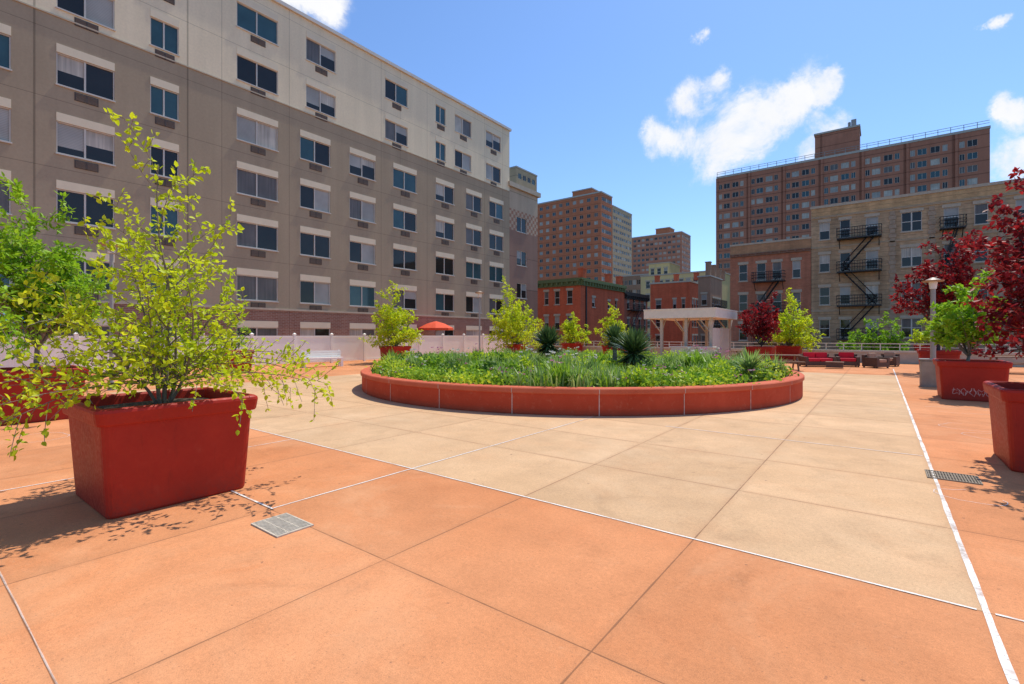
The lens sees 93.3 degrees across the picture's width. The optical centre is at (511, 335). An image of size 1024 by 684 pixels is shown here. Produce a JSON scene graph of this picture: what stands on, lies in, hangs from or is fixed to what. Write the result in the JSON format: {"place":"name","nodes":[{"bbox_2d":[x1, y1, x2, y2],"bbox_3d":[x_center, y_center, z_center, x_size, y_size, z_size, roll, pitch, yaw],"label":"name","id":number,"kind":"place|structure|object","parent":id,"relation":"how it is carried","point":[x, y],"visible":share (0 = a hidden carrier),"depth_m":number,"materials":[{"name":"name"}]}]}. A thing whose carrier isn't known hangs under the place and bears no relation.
{"place":"outdoors","nodes":[
{"label":"outdoors","id":0,"kind":"place"},
{"bbox_2d":[0,0,511,335],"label":"apartment building","id":1,"kind":"structure","parent":0,"point":[349,176],"depth_m":28.63,"materials":[{"name":"concrete"}]},
{"bbox_2d":[0,179,11,215],"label":"window","id":2,"kind":"structure","parent":1,"relation":"in","point":[5,203],"depth_m":20.22,"materials":[{"name":"glass"}]},
{"bbox_2d":[0,106,11,143],"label":"window","id":3,"kind":"structure","parent":1,"relation":"in","point":[5,113],"depth_m":20.22,"materials":[{"name":"glass"}]},
{"bbox_2d":[0,33,11,70],"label":"window","id":4,"kind":"structure","parent":1,"relation":"in","point":[5,40],"depth_m":20.22,"materials":[{"name":"glass"}]},
{"bbox_2d":[55,121,115,166],"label":"window","id":5,"kind":"structure","parent":1,"relation":"in","point":[73,141],"depth_m":22.20,"materials":[{"name":"glass"}]},
{"bbox_2d":[55,52,115,102],"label":"window","id":6,"kind":"structure","parent":1,"relation":"in","point":[72,73],"depth_m":22.20,"materials":[{"name":"glass"}]},
{"bbox_2d":[55,0,115,30],"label":"window","id":7,"kind":"structure","parent":1,"relation":"in","point":[100,12],"depth_m":22.45,"materials":[{"name":"glass"}]},
{"bbox_2d":[56,188,115,229],"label":"window","id":8,"kind":"structure","parent":1,"relation":"in","point":[84,205],"depth_m":22.20,"materials":[{"name":"glass"}]},
{"bbox_2d":[70,259,114,292],"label":"window","id":9,"kind":"structure","parent":1,"relation":"in","point":[85,266],"depth_m":22.42,"materials":[{"name":"glass"}]},
{"bbox_2d":[150,205,178,238],"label":"window","id":10,"kind":"structure","parent":1,"relation":"in","point":[172,216],"depth_m":24.75,"materials":[{"name":"glass"}]},
{"bbox_2d":[150,146,178,180],"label":"window","id":11,"kind":"structure","parent":1,"relation":"in","point":[165,157],"depth_m":24.67,"materials":[{"name":"glass"}]},
{"bbox_2d":[150,84,179,121],"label":"window","id":12,"kind":"structure","parent":1,"relation":"in","point":[164,103],"depth_m":24.67,"materials":[{"name":"glass"}]},
{"bbox_2d":[150,16,179,56],"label":"window","id":13,"kind":"structure","parent":1,"relation":"in","point":[164,36],"depth_m":24.67,"materials":[{"name":"glass"}]},
{"bbox_2d":[237,327,277,335],"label":"window","id":14,"kind":"structure","parent":1,"relation":"in","point":[257,331],"depth_m":28.54,"materials":[{"name":"glass"}]},
{"bbox_2d":[236,274,278,302],"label":"window","id":15,"kind":"structure","parent":1,"relation":"in","point":[257,288],"depth_m":28.40,"materials":[{"name":"glass"}]},
{"bbox_2d":[236,221,278,251],"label":"window","id":16,"kind":"structure","parent":1,"relation":"in","point":[254,236],"depth_m":28.40,"materials":[{"name":"glass"}]},
{"bbox_2d":[236,168,278,202],"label":"window","id":17,"kind":"structure","parent":1,"relation":"in","point":[252,184],"depth_m":28.34,"materials":[{"name":"glass"}]},
{"bbox_2d":[236,114,278,151],"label":"window","id":18,"kind":"structure","parent":1,"relation":"in","point":[250,131],"depth_m":28.37,"materials":[{"name":"glass"}]},
{"bbox_2d":[236,54,278,95],"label":"window","id":19,"kind":"structure","parent":1,"relation":"in","point":[252,73],"depth_m":28.34,"materials":[{"name":"glass"}]},
{"bbox_2d":[236,1,278,46],"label":"window","id":20,"kind":"structure","parent":1,"relation":"in","point":[249,20],"depth_m":28.34,"materials":[{"name":"glass"}]},
{"bbox_2d":[300,328,329,335],"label":"window","id":21,"kind":"structure","parent":1,"relation":"in","point":[303,331],"depth_m":31.23,"materials":[{"name":"glass"}]},
{"bbox_2d":[300,280,329,304],"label":"window","id":22,"kind":"structure","parent":1,"relation":"in","point":[315,293],"depth_m":31.21,"materials":[{"name":"glass"}]},
{"bbox_2d":[300,232,330,258],"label":"window","id":23,"kind":"structure","parent":1,"relation":"in","point":[311,245],"depth_m":31.21,"materials":[{"name":"glass"}]},
{"bbox_2d":[300,184,330,213],"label":"window","id":24,"kind":"structure","parent":1,"relation":"in","point":[311,198],"depth_m":31.21,"materials":[{"name":"glass"}]},
{"bbox_2d":[300,136,330,167],"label":"window","id":25,"kind":"structure","parent":1,"relation":"in","point":[312,151],"depth_m":31.21,"materials":[{"name":"glass"}]},
{"bbox_2d":[306,84,336,118],"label":"window","id":26,"kind":"structure","parent":1,"relation":"in","point":[317,100],"depth_m":31.54,"materials":[{"name":"glass"}]},
{"bbox_2d":[306,37,336,73],"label":"window","id":27,"kind":"structure","parent":1,"relation":"in","point":[317,54],"depth_m":31.54,"materials":[{"name":"glass"}]},
{"bbox_2d":[350,285,374,307],"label":"window","id":28,"kind":"structure","parent":1,"relation":"in","point":[360,296],"depth_m":34.16,"materials":[{"name":"glass"}]},
{"bbox_2d":[349,241,375,265],"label":"window","id":29,"kind":"structure","parent":1,"relation":"in","point":[362,253],"depth_m":34.16,"materials":[{"name":"glass"}]},
{"bbox_2d":[349,197,375,223],"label":"window","id":30,"kind":"structure","parent":1,"relation":"in","point":[360,210],"depth_m":34.16,"materials":[{"name":"glass"}]},
{"bbox_2d":[349,153,375,181],"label":"window","id":31,"kind":"structure","parent":1,"relation":"in","point":[362,167],"depth_m":34.16,"materials":[{"name":"glass"}]},
{"bbox_2d":[385,119,408,147],"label":"window","id":32,"kind":"structure","parent":1,"relation":"in","point":[396,133],"depth_m":36.42,"materials":[{"name":"glass"}]},
{"bbox_2d":[385,78,408,108],"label":"window","id":33,"kind":"structure","parent":1,"relation":"in","point":[394,92],"depth_m":36.42,"materials":[{"name":"glass"}]},
{"bbox_2d":[393,289,416,309],"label":"window","id":34,"kind":"structure","parent":1,"relation":"in","point":[407,301],"depth_m":37.33,"materials":[{"name":"glass"}]},
{"bbox_2d":[393,248,416,270],"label":"window","id":35,"kind":"structure","parent":1,"relation":"in","point":[402,259],"depth_m":37.11,"materials":[{"name":"glass"}]},
{"bbox_2d":[393,208,416,232],"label":"window","id":36,"kind":"structure","parent":1,"relation":"in","point":[402,220],"depth_m":37.11,"materials":[{"name":"glass"}]},
{"bbox_2d":[393,168,416,193],"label":"window","id":37,"kind":"structure","parent":1,"relation":"in","point":[402,180],"depth_m":37.11,"materials":[{"name":"glass"}]},
{"bbox_2d":[435,256,453,275],"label":"window","id":38,"kind":"structure","parent":1,"relation":"in","point":[444,266],"depth_m":40.51,"materials":[{"name":"glass"}]},
{"bbox_2d":[435,293,454,311],"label":"window","id":39,"kind":"structure","parent":1,"relation":"in","point":[444,302],"depth_m":40.51,"materials":[{"name":"glass"}]},
{"bbox_2d":[436,220,453,240],"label":"window","id":40,"kind":"structure","parent":1,"relation":"in","point":[444,230],"depth_m":40.51,"materials":[{"name":"glass"}]},
{"bbox_2d":[435,183,454,205],"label":"window","id":41,"kind":"structure","parent":1,"relation":"in","point":[445,194],"depth_m":40.51,"materials":[{"name":"glass"}]},
{"bbox_2d":[455,150,471,172],"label":"window","id":42,"kind":"structure","parent":1,"relation":"in","point":[462,160],"depth_m":42.26,"materials":[{"name":"glass"}]},
{"bbox_2d":[455,115,471,138],"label":"window","id":43,"kind":"structure","parent":1,"relation":"in","point":[462,126],"depth_m":42.26,"materials":[{"name":"glass"}]},
{"bbox_2d":[466,227,480,246],"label":"window","id":44,"kind":"structure","parent":1,"relation":"in","point":[473,237],"depth_m":43.40,"materials":[{"name":"glass"}]},
{"bbox_2d":[466,296,481,313],"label":"window","id":45,"kind":"structure","parent":1,"relation":"in","point":[472,303],"depth_m":43.37,"materials":[{"name":"glass"}]},
{"bbox_2d":[466,261,481,279],"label":"window","id":46,"kind":"structure","parent":1,"relation":"in","point":[473,270],"depth_m":43.40,"materials":[{"name":"glass"}]},
{"bbox_2d":[466,193,481,213],"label":"window","id":47,"kind":"structure","parent":1,"relation":"in","point":[473,203],"depth_m":43.40,"materials":[{"name":"glass"}]},
{"bbox_2d":[486,163,500,183],"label":"window","id":48,"kind":"structure","parent":1,"relation":"in","point":[493,173],"depth_m":45.73,"materials":[{"name":"glass"}]},
{"bbox_2d":[486,131,500,152],"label":"window","id":49,"kind":"structure","parent":1,"relation":"in","point":[493,141],"depth_m":45.73,"materials":[{"name":"glass"}]},
{"bbox_2d":[489,266,502,282],"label":"window","id":50,"kind":"structure","parent":1,"relation":"in","point":[495,273],"depth_m":45.91,"materials":[{"name":"glass"}]},
{"bbox_2d":[489,233,503,251],"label":"window","id":51,"kind":"structure","parent":1,"relation":"in","point":[495,242],"depth_m":45.91,"materials":[{"name":"glass"}]},
{"bbox_2d":[489,201,503,220],"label":"window","id":52,"kind":"structure","parent":1,"relation":"in","point":[495,210],"depth_m":45.91,"materials":[{"name":"glass"}]},
{"bbox_2d":[0,359,1023,683],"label":"plaza","id":53,"kind":"structure","parent":0,"point":[412,575],"depth_m":3.67,"materials":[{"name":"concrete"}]},
{"bbox_2d":[0,365,88,425],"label":"tree planter","id":54,"kind":"object","parent":53,"relation":"on","point":[17,389],"visible":0.3,"depth_m":9.14,"materials":[{"name":"red plastic"}]},
{"bbox_2d":[0,171,118,369],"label":"green tree","id":55,"kind":"object","parent":54,"relation":"in","point":[65,266],"visible":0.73,"depth_m":9.26,"materials":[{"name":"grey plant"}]},
{"bbox_2d":[99,241,118,390],"bbox_3d":[-12.012,-0.590,14.500,0.600,4.480,0.600,0,0,37],"label":"street lamp","id":56,"kind":"object","parent":53,"relation":"on","point":[111,301],"visible":0.41,"depth_m":14.46,"materials":[{"name":"grey metal"}]},
{"bbox_2d":[61,387,257,518],"bbox_3d":[-3.704,1.148,5.122,1.390,1.000,1.390,0,0,37],"label":"tree planter","id":57,"kind":"object","parent":53,"relation":"on","point":[139,452],"visible":0.91,"depth_m":4.66,"materials":[{"name":"red plastic"}]},
{"bbox_2d":[0,108,339,460],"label":"lime tree","id":58,"kind":"object","parent":57,"relation":"in","point":[151,351],"visible":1,"depth_m":4.82,"materials":[{"name":"green plant"}]},
{"bbox_2d":[210,349,253,371],"bbox_3d":[-12.183,1.148,20.972,1.390,1.000,1.390,0,0,37],"label":"tree planter","id":59,"kind":"object","parent":53,"relation":"on","point":[234,365],"visible":0.2,"depth_m":20.64,"materials":[{"name":"red plastic"}]},
{"bbox_2d":[207,311,250,350],"bbox_3d":[-12.239,-0.137,20.911,1.747,1.811,1.883,0,0,37],"label":"shrub","id":60,"kind":"object","parent":59,"relation":"in","point":[238,346],"visible":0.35,"depth_m":21.06,"materials":[{"name":"green plant"}]},
{"bbox_2d":[0,332,510,371],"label":"vinyl fence","id":61,"kind":"object","parent":53,"relation":"on","point":[352,348],"visible":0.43,"depth_m":28.16,"materials":[{"name":"white plastic"}]},
{"bbox_2d":[251,513,313,537],"bbox_3d":[-1.995,1.643,4.197,0.460,0.011,0.320,0,0,37],"label":"drain grate","id":62,"kind":"object","parent":53,"relation":"on","point":[280,525],"visible":1,"depth_m":4.18,"materials":[{"name":"grey metal"}]},
{"bbox_2d":[300,350,343,367],"bbox_3d":[-9.906,1.220,25.235,2.100,0.860,0.570,0,0,-40],"label":"white bench","id":63,"kind":"object","parent":53,"relation":"on","point":[320,355],"visible":0.79,"depth_m":25.37,"materials":[{"name":"plastic"}]},
{"bbox_2d":[379,346,410,359],"bbox_3d":[-6.964,1.148,28.813,1.390,1.000,1.390,0,0,37],"label":"tree planter","id":64,"kind":"object","parent":53,"relation":"on","point":[385,349],"visible":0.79,"depth_m":28.37,"materials":[{"name":"red plastic"}]},
{"bbox_2d":[359,280,423,347],"bbox_3d":[-7.060,-1.215,28.790,3.817,4.160,3.334,0,0,37],"label":"lime tree","id":65,"kind":"object","parent":64,"relation":"in","point":[392,318],"visible":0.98,"depth_m":28.45,"materials":[{"name":"green plant"}]},
{"bbox_2d":[1,369,1023,683],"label":"painted lines","id":66,"kind":"object","parent":53,"relation":"on","point":[1005,661],"visible":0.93,"depth_m":3.58,"materials":[{"name":"white paint"}]},
{"bbox_2d":[503,344,527,351],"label":"tree planter","id":67,"kind":"object","parent":53,"relation":"on","point":[517,348],"visible":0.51,"depth_m":34.37,"materials":[{"name":"red plastic"}]},
{"bbox_2d":[484,276,542,352],"bbox_3d":[0.268,-1.053,34.906,5.274,6.535,4.794,0,0,37],"label":"lime tree","id":68,"kind":"object","parent":67,"relation":"in","point":[514,328],"visible":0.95,"depth_m":34.63,"materials":[{"name":"green plant"}]},
{"bbox_2d":[561,343,582,353],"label":"tree planter","id":69,"kind":"object","parent":53,"relation":"on","point":[572,345],"visible":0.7,"depth_m":39.55,"materials":[{"name":"red plastic"}]},
{"bbox_2d":[558,311,590,344],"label":"lime tree","id":70,"kind":"object","parent":69,"relation":"in","point":[570,329],"visible":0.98,"depth_m":39.75,"materials":[{"name":"green plant"}]},
{"bbox_2d":[360,365,804,415],"bbox_3d":[2.024,1.370,16.749,13.880,0.560,13.880,0,0,37],"label":"round flower bed","id":71,"kind":"object","parent":53,"relation":"on","point":[615,401],"visible":0.44,"depth_m":10.24,"materials":[{"name":"red paint"}]},
{"bbox_2d":[530,322,566,357],"bbox_3d":[1.183,0.365,15.793,1.550,1.649,1.532,0,0,37],"label":"yucca plant","id":72,"kind":"object","parent":71,"relation":"on","point":[547,337],"visible":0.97,"depth_m":15.56,"materials":[{"name":"green plant"}]},
{"bbox_2d":[365,343,799,387],"bbox_3d":[2.073,0.799,16.690,13.551,0.948,13.621,0,0,37],"label":"bed planting","id":73,"kind":"object","parent":71,"relation":"on","point":[572,368],"visible":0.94,"depth_m":12.39,"materials":[{"name":"green plant"}]},
{"bbox_2d":[599,323,626,360],"bbox_3d":[3.549,0.341,16.768,1.374,1.699,1.299,0,0,37],"label":"yucca plant","id":74,"kind":"object","parent":71,"relation":"on","point":[614,329],"visible":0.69,"depth_m":16.65,"materials":[{"name":"green plant"}]},
{"bbox_2d":[606,325,660,371],"bbox_3d":[3.458,0.422,13.608,1.674,1.536,1.683,0,0,37],"label":"yucca plant","id":75,"kind":"object","parent":71,"relation":"on","point":[632,344],"visible":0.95,"depth_m":13.37,"materials":[{"name":"green plant"}]},
{"bbox_2d":[731,347,773,381],"bbox_3d":[5.981,0.716,12.188,1.160,0.948,1.197,0,0,-10],"label":"agave plant","id":76,"kind":"object","parent":71,"relation":"on","point":[749,362],"visible":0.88,"depth_m":12.09,"materials":[{"name":"green plant"}]},
{"bbox_2d":[601,345,624,355],"bbox_3d":[7.015,1.148,33.001,1.390,1.000,1.390,0,0,37],"label":"tree planter","id":77,"kind":"object","parent":53,"relation":"on","point":[604,349],"visible":0.2,"depth_m":32.72,"materials":[{"name":"red plastic"}]},
{"bbox_2d":[594,303,628,346],"bbox_3d":[6.735,-0.650,33.014,2.542,3.174,2.466,0,0,-20],"label":"lime tree","id":78,"kind":"object","parent":77,"relation":"in","point":[611,322],"visible":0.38,"depth_m":32.81,"materials":[{"name":"green plant"}]},
{"bbox_2d":[643,307,737,359],"bbox_3d":[10.692,0.090,28.681,3.970,3.120,5.108,0,0,37],"label":"shelter","id":79,"kind":"object","parent":53,"relation":"on","point":[720,338],"visible":0.87,"depth_m":27.30,"materials":[{"name":"beige paint"}]},
{"bbox_2d":[746,346,776,359],"bbox_3d":[14.158,1.148,27.501,1.390,1.000,1.390,0,0,37],"label":"tree planter","id":80,"kind":"object","parent":53,"relation":"on","point":[768,349],"visible":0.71,"depth_m":26.98,"materials":[{"name":"red plastic"}]},
{"bbox_2d":[735,291,780,346],"bbox_3d":[14.092,-0.854,27.439,2.577,3.228,2.822,0,0,37],"label":"plum tree","id":81,"kind":"object","parent":80,"relation":"on","point":[767,325],"visible":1,"depth_m":27.35,"materials":[{"name":"red plant"}]},
{"bbox_2d":[523,340,1023,366],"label":"parapet wall","id":82,"kind":"structure","parent":53,"relation":"on","point":[908,357],"depth_m":28.98,"materials":[{"name":"concrete"}]},
{"bbox_2d":[775,345,802,359],"bbox_3d":[17.183,1.148,30.001,1.390,1.000,1.390,0,0,37],"label":"tree planter","id":83,"kind":"object","parent":53,"relation":"on","point":[788,350],"visible":0.66,"depth_m":29.51,"materials":[{"name":"red plastic"}]},
{"bbox_2d":[765,287,825,351],"bbox_3d":[17.345,-0.918,29.902,3.661,3.963,3.435,0,0,-25],"label":"lime tree","id":84,"kind":"object","parent":83,"relation":"in","point":[796,333],"visible":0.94,"depth_m":29.45,"materials":[{"name":"green plant"}]},
{"bbox_2d":[798,352,835,366],"bbox_3d":[16.083,1.280,25.511,1.500,0.740,0.820,0,0,6],"label":"outdoor sofa","id":85,"kind":"object","parent":53,"relation":"on","point":[815,358],"visible":0.92,"depth_m":25.20,"materials":[{"name":"red fabric"}]},
{"bbox_2d":[834,352,859,366],"bbox_3d":[17.671,1.280,25.510,1.000,0.740,0.820,0,0,26],"label":"outdoor armchair","id":86,"kind":"object","parent":53,"relation":"on","point":[849,358],"visible":0.83,"depth_m":25.27,"materials":[{"name":"red fabric"}]},
{"bbox_2d":[862,353,889,367],"bbox_3d":[18.425,1.280,24.510,0.800,0.740,0.820,0,0,-14],"label":"outdoor armchair","id":87,"kind":"object","parent":53,"relation":"on","point":[870,360],"visible":0.96,"depth_m":24.30,"materials":[{"name":"brown wicker"}]},
{"bbox_2d":[919,358,936,386],"bbox_3d":[13.474,1.205,15.600,0.520,0.890,0.520,0,0,37],"label":"utility box","id":88,"kind":"object","parent":53,"relation":"on","point":[927,373],"visible":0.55,"depth_m":15.45,"materials":[{"name":"grey metal"}]},
{"bbox_2d":[913,345,942,350],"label":"tree planter","id":89,"kind":"object","parent":53,"relation":"on","point":[915,349],"visible":0.27,"depth_m":30.64,"materials":[{"name":"red plastic"}]},
{"bbox_2d":[908,317,947,344],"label":"lime tree","id":90,"kind":"object","parent":89,"relation":"in","point":[919,339],"visible":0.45,"depth_m":31.08,"materials":[{"name":"green plant"}]},
{"bbox_2d":[922,277,944,358],"bbox_3d":[14.107,-0.140,16.201,0.600,3.580,0.600,0,0,37],"label":"street lamp","id":91,"kind":"object","parent":53,"relation":"on","point":[933,281],"visible":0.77,"depth_m":16.14,"materials":[{"name":"grey metal"}]},
{"bbox_2d":[917,349,961,369],"bbox_3d":[18.498,1.148,20.982,1.390,1.000,1.390,0,0,37],"label":"tree planter","id":92,"kind":"object","parent":53,"relation":"on","point":[948,354],"visible":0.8,"depth_m":20.44,"materials":[{"name":"red plastic"}]},
{"bbox_2d":[889,229,992,349],"bbox_3d":[18.571,-1.915,21.101,3.422,5.336,3.627,0,0,37],"label":"plum tree","id":93,"kind":"object","parent":92,"relation":"in","point":[950,278],"visible":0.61,"depth_m":20.81,"materials":[{"name":"red plant"}]},
{"bbox_2d":[925,469,982,484],"bbox_3d":[5.110,1.643,5.611,0.470,0.011,0.400,0,0,37],"label":"drain grate","id":94,"kind":"object","parent":53,"relation":"on","point":[958,477],"visible":1,"depth_m":5.60,"materials":[{"name":"grey metal"}]},
{"bbox_2d":[933,358,1012,401],"bbox_3d":[11.895,1.148,12.561,1.390,1.000,1.390,0,0,37],"label":"tree planter","id":95,"kind":"object","parent":53,"relation":"on","point":[968,376],"visible":0.91,"depth_m":12.15,"materials":[{"name":"red plastic"}]},
{"bbox_2d":[920,269,1007,360],"bbox_3d":[11.842,-0.471,12.646,1.804,2.457,2.085,0,0,37],"label":"green tree","id":96,"kind":"object","parent":95,"relation":"on","point":[962,330],"visible":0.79,"depth_m":12.45,"materials":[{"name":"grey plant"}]},
{"bbox_2d":[983,381,1023,472],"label":"tree planter","id":97,"kind":"object","parent":53,"relation":"on","point":[1006,403],"visible":1,"depth_m":5.88,"materials":[{"name":"red plastic"}]},
{"bbox_2d":[959,167,1023,359],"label":"plum tree","id":98,"kind":"object","parent":97,"relation":"in","point":[1004,250],"visible":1,"depth_m":6.30,"materials":[{"name":"red plant"}]},
{"bbox_2d":[509,166,537,191],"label":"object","id":99,"kind":"structure","parent":0,"point":[522,176],"depth_m":121.93,"materials":[{"name":"beige concrete"}]},
{"bbox_2d":[508,181,540,343],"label":"apartment annex","id":100,"kind":"object","parent":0,"point":[523,242],"visible":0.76,"depth_m":49.57,"materials":[{"name":"brick"}]},
{"bbox_2d":[538,187,612,281],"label":"brick tower","id":101,"kind":"structure","parent":0,"point":[574,231],"depth_m":171.37,"materials":[{"name":"red brick"}]},
{"bbox_2d":[538,268,626,345],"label":"brick rowhouse","id":102,"kind":"structure","parent":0,"point":[584,299],"depth_m":62.41,"materials":[{"name":"red brick"}]},
{"bbox_2d":[612,205,631,283],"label":"tan tower","id":103,"kind":"structure","parent":0,"point":[621,242],"depth_m":211.94,"materials":[{"name":"brick"}]},
{"bbox_2d":[623,274,648,293],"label":"distant building","id":104,"kind":"structure","parent":0,"point":[632,283],"depth_m":147.08,"materials":[{"name":"beige concrete"}]},
{"bbox_2d":[624,292,649,342],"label":"brick rowhouse","id":105,"kind":"structure","parent":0,"point":[635,305],"depth_m":72.70,"materials":[{"name":"red brick"}]},
{"bbox_2d":[282,0,1023,271],"label":"sky","id":106,"kind":"structure","parent":0,"point":[642,104],"materials":[{"name":"blue"}]},
{"bbox_2d":[632,227,690,274],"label":"brick tower","id":107,"kind":"structure","parent":0,"point":[666,244],"depth_m":263.60,"materials":[{"name":"brown brick"}]},
{"bbox_2d":[648,262,679,274],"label":"cream building","id":108,"kind":"structure","parent":0,"point":[663,268],"depth_m":126.85,"materials":[{"name":"yellow paint"}]},
{"bbox_2d":[649,272,699,346],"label":"brick rowhouse","id":109,"kind":"structure","parent":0,"point":[676,293],"depth_m":86.07,"materials":[{"name":"brick"}]},
{"bbox_2d":[640,270,730,346],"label":"cream building","id":110,"kind":"structure","parent":0,"point":[646,280],"depth_m":110.78,"materials":[{"name":"yellow paint"}]},
{"bbox_2d":[670,346,716,355],"bbox_3d":[9.776,1.125,26.117,2.300,1.050,0.700,0,0,37],"label":"bench","id":111,"kind":"object","parent":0,"point":[708,349],"visible":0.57,"depth_m":25.81,"materials":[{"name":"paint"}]},
{"bbox_2d":[697,261,726,345],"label":"brick rowhouse","id":112,"kind":"structure","parent":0,"point":[710,286],"depth_m":74.98,"materials":[{"name":"grey brick"}]},
{"bbox_2d":[730,237,811,348],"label":"tenement building","id":113,"kind":"structure","parent":0,"point":[761,271],"depth_m":51.49,"materials":[{"name":"red brick"}]},
{"bbox_2d":[716,119,990,309],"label":"slab tower","id":114,"kind":"structure","parent":0,"point":[772,203],"depth_m":113.40,"materials":[{"name":"brick"}]},
{"bbox_2d":[836,311,891,350],"bbox_3d":[26.452,1.927,36.250,2.670,7.449,3.280,0,0,-39],"label":"street tree","id":115,"kind":"object","parent":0,"point":[867,338],"visible":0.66,"depth_m":35.65,"materials":[{"name":"green plant"}]},
{"bbox_2d":[878,317,909,350],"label":"street tree","id":116,"kind":"object","parent":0,"point":[892,339],"visible":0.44,"depth_m":36.68,"materials":[{"name":"green plant"}]},
{"bbox_2d":[810,178,1023,352],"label":"tenement building","id":117,"kind":"structure","parent":0,"point":[863,252],"depth_m":45.60,"materials":[{"name":"brown brick"}]},
{"bbox_2d":[818,317,830,337],"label":"window","id":118,"kind":"structure","parent":117,"relation":"in","point":[824,321],"depth_m":48.64,"materials":[{"name":"glass"}]},
{"bbox_2d":[818,284,830,305],"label":"window","id":119,"kind":"structure","parent":117,"relation":"in","point":[824,292],"depth_m":48.64,"materials":[{"name":"glass"}]},
{"bbox_2d":[818,251,830,273],"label":"window","id":120,"kind":"structure","parent":117,"relation":"in","point":[824,259],"depth_m":48.64,"materials":[{"name":"glass"}]},
{"bbox_2d":[818,219,830,240],"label":"window","id":121,"kind":"structure","parent":117,"relation":"in","point":[825,226],"depth_m":48.64,"materials":[{"name":"glass"}]},
{"bbox_2d":[864,282,879,304],"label":"window","id":122,"kind":"structure","parent":117,"relation":"in","point":[872,286],"depth_m":46.30,"materials":[{"name":"glass"}]},
{"bbox_2d":[864,247,879,269],"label":"window","id":123,"kind":"structure","parent":117,"relation":"in","point":[870,254],"depth_m":46.35,"materials":[{"name":"glass"}]},
{"bbox_2d":[864,213,879,234],"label":"window","id":124,"kind":"structure","parent":117,"relation":"in","point":[872,218],"depth_m":46.35,"materials":[{"name":"glass"}]},
{"bbox_2d":[900,243,922,267],"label":"window","id":125,"kind":"structure","parent":117,"relation":"in","point":[911,256],"depth_m":44.55,"materials":[{"name":"glass"}]},
{"bbox_2d":[900,315,923,338],"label":"window","id":126,"kind":"structure","parent":117,"relation":"in","point":[908,323],"depth_m":44.64,"materials":[{"name":"glass"}]},
{"bbox_2d":[900,207,923,232],"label":"window","id":127,"kind":"structure","parent":117,"relation":"in","point":[911,221],"depth_m":44.55,"materials":[{"name":"glass"}]},
{"bbox_2d":[942,203,960,226],"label":"window","id":128,"kind":"structure","parent":117,"relation":"in","point":[952,210],"depth_m":42.94,"materials":[{"name":"glass"}]},
{"bbox_2d":[973,199,989,225],"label":"window","id":129,"kind":"structure","parent":117,"relation":"in","point":[980,218],"depth_m":41.75,"materials":[{"name":"glass"}]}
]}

